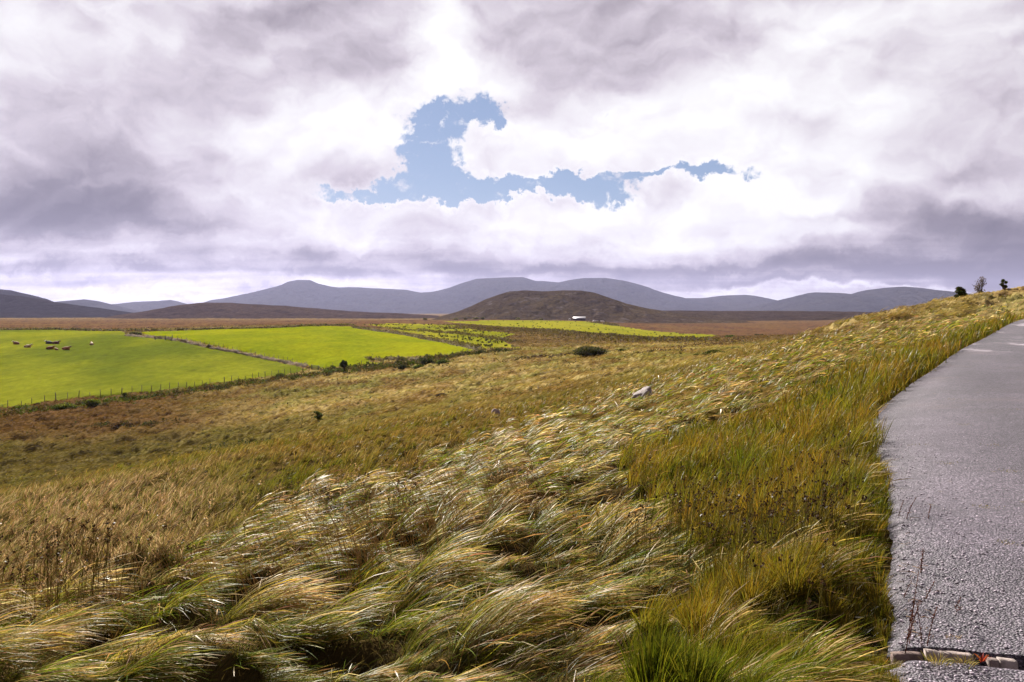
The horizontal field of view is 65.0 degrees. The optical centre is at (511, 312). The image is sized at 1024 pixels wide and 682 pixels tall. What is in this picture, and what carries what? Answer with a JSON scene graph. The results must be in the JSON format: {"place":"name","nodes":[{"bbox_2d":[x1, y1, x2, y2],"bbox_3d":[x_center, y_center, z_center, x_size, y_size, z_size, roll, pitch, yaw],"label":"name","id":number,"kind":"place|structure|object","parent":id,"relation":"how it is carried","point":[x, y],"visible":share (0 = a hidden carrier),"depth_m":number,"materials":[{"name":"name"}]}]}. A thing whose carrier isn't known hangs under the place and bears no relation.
{"place":"outdoors","nodes":[
{"label":"outdoors","id":0,"kind":"place"},
{"bbox_2d":[0,289,52,301],"bbox_3d":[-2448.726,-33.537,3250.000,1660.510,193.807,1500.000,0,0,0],"label":"mountain","id":1,"kind":"structure","parent":0,"point":[8,292],"depth_m":3284.99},
{"bbox_2d":[0,294,132,317],"bbox_3d":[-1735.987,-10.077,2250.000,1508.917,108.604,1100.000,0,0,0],"label":"hill","id":2,"kind":"structure","parent":0,"point":[12,306],"depth_m":2146.99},
{"bbox_2d":[58,299,140,312],"bbox_3d":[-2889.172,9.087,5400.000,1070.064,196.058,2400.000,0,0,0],"label":"mountain","id":3,"kind":"structure","parent":0,"point":[91,303],"depth_m":5526.58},
{"bbox_2d":[113,300,185,311],"bbox_3d":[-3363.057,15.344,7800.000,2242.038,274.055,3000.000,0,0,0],"label":"mountain","id":4,"kind":"structure","parent":0,"point":[144,306],"depth_m":7532.45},
{"bbox_2d":[104,302,439,318],"bbox_3d":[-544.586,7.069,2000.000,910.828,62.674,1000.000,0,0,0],"label":"hill","id":5,"kind":"structure","parent":0,"point":[222,310],"depth_m":1808.79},
{"bbox_2d":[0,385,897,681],"bbox_3d":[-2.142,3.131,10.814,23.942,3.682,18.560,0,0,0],"label":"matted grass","id":6,"kind":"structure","parent":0,"point":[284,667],"depth_m":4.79,"materials":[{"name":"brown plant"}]},
{"bbox_2d":[878,657,904,667],"bbox_3d":[1.726,1.599,3.683,0.145,0.042,0.093,0,0,21],"label":"grass tuft","id":7,"kind":"object","parent":6,"relation":"on","point":[894,664],"visible":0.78,"depth_m":3.67,"materials":[{"name":"plant"}]},
{"bbox_2d":[207,277,776,313],"bbox_3d":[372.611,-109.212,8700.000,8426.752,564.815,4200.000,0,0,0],"label":"mountain","id":8,"kind":"structure","parent":0,"point":[313,294],"depth_m":8130.04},
{"bbox_2d":[0,299,1023,681],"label":"windswept grass","id":9,"kind":"structure","parent":0,"point":[522,609],"depth_m":5.28,"materials":[{"name":"beige plant"}]},
{"bbox_2d":[0,286,1023,681],"bbox_3d":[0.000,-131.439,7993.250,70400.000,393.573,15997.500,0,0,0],"label":"ground","id":10,"kind":"structure","parent":0,"point":[722,330],"depth_m":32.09,"materials":[{"name":"brown plant"}]},
{"bbox_2d":[14,404,31,408],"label":"bush","id":11,"kind":"object","parent":10,"relation":"on","point":[23,405],"visible":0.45,"depth_m":140.28,"materials":[{"name":"green plant"}]},
{"bbox_2d":[53,402,76,408],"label":"bush","id":12,"kind":"object","parent":10,"relation":"on","point":[66,405],"visible":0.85,"depth_m":136.90,"materials":[{"name":"green plant"}]},
{"bbox_2d":[85,399,100,405],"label":"bush","id":13,"kind":"object","parent":10,"relation":"on","point":[95,402],"visible":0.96,"depth_m":140.81,"materials":[{"name":"green plant"}]},
{"bbox_2d":[87,420,172,430],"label":"heather","id":14,"kind":"object","parent":10,"relation":"on","point":[126,423],"visible":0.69,"depth_m":111.48,"materials":[{"name":"brown plant"}]},
{"bbox_2d":[129,331,141,334],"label":"bush","id":15,"kind":"object","parent":10,"relation":"on","point":[136,333],"visible":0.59,"depth_m":295.94,"materials":[{"name":"green plant"}]},
{"bbox_2d":[1,325,303,330],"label":"earth bank","id":16,"kind":"structure","parent":10,"relation":"on","point":[153,330],"depth_m":359.31,"materials":[{"name":"brown soil"}]},
{"bbox_2d":[0,330,306,406],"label":"pasture","id":17,"kind":"structure","parent":10,"relation":"on","point":[108,363],"depth_m":202.28,"materials":[{"name":"green plant"}]},
{"bbox_2d":[4,368,305,406],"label":"wire fence","id":18,"kind":"object","parent":17,"relation":"on","point":[151,387],"visible":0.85,"depth_m":166.05,"materials":[{"name":"brown wood"}]},
{"bbox_2d":[124,334,309,367],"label":"earth bank","id":19,"kind":"structure","parent":17,"relation":"on","point":[268,358],"depth_m":237.96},
{"bbox_2d":[0,323,354,331],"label":"undergrowth","id":20,"kind":"object","parent":10,"relation":"on","point":[251,327],"visible":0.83,"depth_m":360.11,"materials":[{"name":"brown plant"}]},
{"bbox_2d":[132,431,307,460],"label":"heather","id":21,"kind":"object","parent":10,"relation":"on","point":[239,441],"visible":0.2,"depth_m":76.71,"materials":[{"name":"brown plant"}]},
{"bbox_2d":[0,356,463,416],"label":"undergrowth","id":22,"kind":"object","parent":10,"relation":"on","point":[162,393],"visible":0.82,"depth_m":164.06,"materials":[{"name":"green plant"}]},
{"bbox_2d":[142,326,472,368],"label":"pasture","id":23,"kind":"structure","parent":10,"relation":"on","point":[324,346],"depth_m":266.98,"materials":[{"name":"plant"}]},
{"bbox_2d":[172,335,301,362],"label":"wire fence","id":24,"kind":"object","parent":23,"relation":"on","point":[241,351],"visible":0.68,"depth_m":234.09,"materials":[{"name":"grey metal"}]},
{"bbox_2d":[351,325,485,350],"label":"undergrowth","id":25,"kind":"object","parent":23,"relation":"on","point":[460,342],"visible":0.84,"depth_m":285.38,"materials":[{"name":"green plant"}]},
{"bbox_2d":[313,411,322,419],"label":"sapling","id":26,"kind":"object","parent":10,"relation":"on","point":[319,415],"visible":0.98,"depth_m":89.84,"materials":[{"name":"green plant"}]},
{"bbox_2d":[339,360,347,371],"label":"tree","id":27,"kind":"object","parent":10,"relation":"on","point":[343,364],"visible":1,"depth_m":189.58,"materials":[{"name":"green plant"}]},
{"bbox_2d":[0,328,779,481],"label":"heather","id":28,"kind":"object","parent":10,"relation":"on","point":[352,395],"visible":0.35,"depth_m":119.60,"materials":[{"name":"brown plant"}]},
{"bbox_2d":[372,356,419,361],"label":"earth bank","id":29,"kind":"structure","parent":10,"relation":"on","point":[389,358],"depth_m":208.04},
{"bbox_2d":[397,364,411,369],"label":"bush","id":30,"kind":"object","parent":10,"relation":"on","point":[402,366],"visible":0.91,"depth_m":186.18,"materials":[{"name":"green plant"}]},
{"bbox_2d":[0,351,817,658],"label":"flowering stalks","id":31,"kind":"object","parent":10,"relation":"on","point":[402,535],"visible":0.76,"depth_m":6.24,"materials":[{"name":"brown plant"}]},
{"bbox_2d":[354,327,480,349],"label":"earth bank","id":32,"kind":"structure","parent":10,"relation":"on","point":[422,338],"depth_m":306.98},
{"bbox_2d":[412,364,423,368],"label":"bush","id":33,"kind":"object","parent":10,"relation":"on","point":[417,366],"visible":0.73,"depth_m":185.68,"materials":[{"name":"green plant"}]},
{"bbox_2d":[318,347,525,370],"bbox_3d":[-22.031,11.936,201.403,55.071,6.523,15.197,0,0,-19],"label":"undergrowth","id":34,"kind":"object","parent":10,"relation":"on","point":[492,349],"visible":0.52,"depth_m":202.50,"materials":[{"name":"green plant"}]},
{"bbox_2d":[420,358,435,363],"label":"bush","id":35,"kind":"object","parent":10,"relation":"on","point":[428,360],"visible":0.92,"depth_m":191.54,"materials":[{"name":"green plant"}]},
{"bbox_2d":[0,430,877,654],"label":"rush heads","id":36,"kind":"object","parent":10,"relation":"on","point":[814,515],"visible":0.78,"depth_m":5.47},
{"bbox_2d":[436,359,448,363],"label":"bush","id":37,"kind":"object","parent":10,"relation":"on","point":[441,361],"visible":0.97,"depth_m":186.22,"materials":[{"name":"green plant"}]},
{"bbox_2d":[491,409,499,413],"bbox_3d":[-0.666,4.285,33.378,0.367,0.555,0.300,0,0,29],"label":"boulder","id":38,"kind":"object","parent":10,"relation":"on","point":[496,411],"visible":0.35,"depth_m":33.29,"materials":[{"name":"stone"}]},
{"bbox_2d":[0,289,1023,599],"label":"rusty grass","id":39,"kind":"structure","parent":10,"relation":"on","point":[124,479],"depth_m":14.01,"materials":[{"name":"brown plant"}]},
{"bbox_2d":[502,352,576,362],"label":"heather","id":40,"kind":"object","parent":10,"relation":"on","point":[539,356],"visible":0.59,"depth_m":169.55,"materials":[{"name":"brown plant"}]},
{"bbox_2d":[368,320,715,348],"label":"pasture","id":41,"kind":"structure","parent":10,"relation":"on","point":[584,326],"depth_m":489.71,"materials":[{"name":"plant"}]},
{"bbox_2d":[386,326,521,342],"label":"undergrowth","id":42,"kind":"object","parent":41,"relation":"on","point":[498,338],"visible":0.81,"depth_m":352.09,"materials":[{"name":"green plant"}]},
{"bbox_2d":[364,320,708,346],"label":"rushes","id":43,"kind":"object","parent":41,"relation":"on","point":[485,345],"visible":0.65,"depth_m":350.29,"materials":[{"name":"green plant"}]},
{"bbox_2d":[423,323,744,343],"bbox_3d":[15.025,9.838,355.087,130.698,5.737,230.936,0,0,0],"label":"undergrowth","id":44,"kind":"object","parent":41,"relation":"on","point":[665,338],"visible":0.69,"depth_m":337.73,"materials":[{"name":"green plant"}]},
{"bbox_2d":[587,320,619,325],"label":"undergrowth","id":45,"kind":"object","parent":41,"relation":"on","point":[611,324],"visible":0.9,"depth_m":764.53,"materials":[{"name":"green plant"}]},
{"bbox_2d":[573,317,585,320],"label":"barn","id":46,"kind":"structure","parent":10,"relation":"on","point":[579,318],"depth_m":901.68,"materials":[{"name":"metal"}]},
{"bbox_2d":[571,346,606,356],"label":"bush","id":47,"kind":"object","parent":10,"relation":"on","point":[586,351],"visible":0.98,"depth_m":151.19,"materials":[{"name":"green plant"}]},
{"bbox_2d":[631,386,652,398],"bbox_3d":[4.907,3.434,30.182,0.867,1.298,0.866,0,0,0],"label":"boulder","id":48,"kind":"object","parent":10,"relation":"on","point":[643,391],"visible":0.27,"depth_m":30.02,"materials":[{"name":"stone"}]},
{"bbox_2d":[630,348,691,353],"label":"heather","id":49,"kind":"object","parent":10,"relation":"on","point":[658,349],"visible":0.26,"depth_m":141.25,"materials":[{"name":"brown plant"}]},
{"bbox_2d":[653,336,762,348],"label":"heather","id":50,"kind":"object","parent":10,"relation":"on","point":[678,346],"visible":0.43,"depth_m":206.81,"materials":[{"name":"brown plant"}]},
{"bbox_2d":[703,350,726,353],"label":"bush","id":51,"kind":"object","parent":10,"relation":"on","point":[710,351],"visible":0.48,"depth_m":106.94,"materials":[{"name":"green plant"}]},
{"bbox_2d":[584,309,1023,681],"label":"verge grass","id":52,"kind":"structure","parent":10,"relation":"on","point":[664,661],"depth_m":6.62,"materials":[{"name":"green plant"}]},
{"bbox_2d":[905,572,939,653],"bbox_3d":[1.973,1.493,3.902,0.257,0.385,0.135,0,0,-35],"label":"dock plant","id":53,"kind":"object","parent":10,"relation":"on","point":[911,623],"visible":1,"depth_m":3.89,"materials":[{"name":"brown plant"}]},
{"bbox_2d":[904,580,962,611],"bbox_3d":[2.344,1.601,4.455,0.138,0.179,0.350,0,0,-19],"label":"dock plant","id":54,"kind":"object","parent":10,"relation":"on","point":[930,591],"visible":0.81,"depth_m":4.53,"materials":[{"name":"brown plant"}]},
{"bbox_2d":[954,286,967,297],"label":"sapling","id":55,"kind":"object","parent":10,"relation":"on","point":[960,291],"visible":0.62,"depth_m":73.15,"materials":[{"name":"green plant"}]},
{"bbox_2d":[973,276,985,292],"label":"sapling","id":56,"kind":"object","parent":10,"relation":"on","point":[978,285],"visible":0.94,"depth_m":75.16,"materials":[{"name":"grey plant"}]},
{"bbox_2d":[974,652,990,661],"bbox_3d":[2.183,1.603,3.727,0.078,0.034,0.051,0,0,-23],"label":"seedling","id":57,"kind":"object","parent":10,"relation":"on","point":[982,658],"visible":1,"depth_m":3.73,"materials":[{"name":"red plant"}]},
{"bbox_2d":[999,279,1007,289],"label":"sapling","id":58,"kind":"object","parent":10,"relation":"on","point":[1003,285],"visible":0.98,"depth_m":75.97,"materials":[{"name":"green plant"}]},
{"bbox_2d":[0,0,1023,303],"label":"sky","id":59,"kind":"structure","parent":0,"point":[184,151],"materials":[{"name":"white"}]},
{"bbox_2d":[432,290,751,322],"bbox_3d":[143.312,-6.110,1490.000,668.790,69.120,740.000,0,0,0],"label":"hill","id":60,"kind":"structure","parent":0,"point":[546,305],"depth_m":1359.72,"materials":[{"name":"brown plant"}]},
{"bbox_2d":[669,310,876,320],"bbox_3d":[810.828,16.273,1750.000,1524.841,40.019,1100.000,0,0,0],"label":"hill","id":61,"kind":"structure","parent":0,"point":[785,315],"depth_m":1670.72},
{"bbox_2d":[742,287,968,311],"bbox_3d":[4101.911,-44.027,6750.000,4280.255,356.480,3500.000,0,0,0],"label":"mountain","id":62,"kind":"structure","parent":0,"point":[877,300],"depth_m":6390.47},
{"bbox_2d":[870,319,1023,669],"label":"road","id":63,"kind":"structure","parent":0,"point":[982,381],"depth_m":7.05,"materials":[{"name":"grey asphalt"}]},
{"bbox_2d":[898,498,930,518],"bbox_3d":[3.105,1.527,6.204,0.229,0.242,0.166,0,0,0],"label":"dock plant","id":64,"kind":"object","parent":63,"relation":"on","point":[910,508],"visible":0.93,"depth_m":6.16,"materials":[{"name":"brown plant"}]},
{"bbox_2d":[898,517,933,636],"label":"straw litter","id":65,"kind":"object","parent":63,"relation":"on","point":[914,584],"visible":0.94,"depth_m":4.82,"materials":[{"name":"beige plant"}]},
{"bbox_2d":[919,548,924,572],"bbox_3d":[2.522,1.561,4.951,0.042,0.219,0.024,0,0,-34],"label":"dock plant","id":66,"kind":"object","parent":63,"relation":"on","point":[922,554],"visible":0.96,"depth_m":4.95,"materials":[{"name":"brown plant"}]},
{"bbox_2d":[880,419,1023,681],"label":"loose chippings","id":67,"kind":"object","parent":63,"relation":"on","point":[928,666],"visible":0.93,"depth_m":4.67,"materials":[{"name":"gravel"}]},
{"bbox_2d":[915,398,1017,544],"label":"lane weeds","id":68,"kind":"object","parent":63,"relation":"on","point":[987,505],"visible":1,"depth_m":6.72,"materials":[{"name":"green plant"}]},
{"bbox_2d":[885,660,1023,681],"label":"road","id":69,"kind":"structure","parent":0,"point":[993,674],"depth_m":3.60,"materials":[{"name":"grey asphalt"}]},
{"bbox_2d":[920,651,957,666],"bbox_3d":[1.952,1.594,3.706,0.175,0.045,0.146,0,0,0],"label":"grass tuft","id":70,"kind":"object","parent":69,"relation":"on","point":[940,660],"visible":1,"depth_m":3.71,"materials":[{"name":"plant"}]},
{"bbox_2d":[952,652,978,667],"bbox_3d":[2.081,1.594,3.691,0.130,0.047,0.136,0,0,45],"label":"grass tuft","id":71,"kind":"object","parent":69,"relation":"on","point":[971,659],"visible":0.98,"depth_m":3.70,"materials":[{"name":"plant"}]},
{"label":"gutter bed","id":72,"kind":"structure","parent":0,"visible":0},
{"bbox_2d":[890,651,922,665],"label":"kerb block","id":73,"kind":"structure","parent":72,"relation":"on","point":[899,656],"depth_m":3.83,"materials":[{"name":"concrete"}]},
{"bbox_2d":[923,648,973,664],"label":"kerb block","id":74,"kind":"structure","parent":72,"relation":"on","point":[953,654],"depth_m":3.79,"materials":[{"name":"concrete"}]},
{"bbox_2d":[985,657,999,667],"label":"kerb block","id":75,"kind":"structure","parent":72,"relation":"on","point":[992,662],"depth_m":3.74,"materials":[{"name":"concrete"}]},
{"bbox_2d":[996,657,1017,669],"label":"kerb block","id":76,"kind":"structure","parent":72,"relation":"on","point":[1007,663],"depth_m":3.72,"materials":[{"name":"concrete"}]}
]}

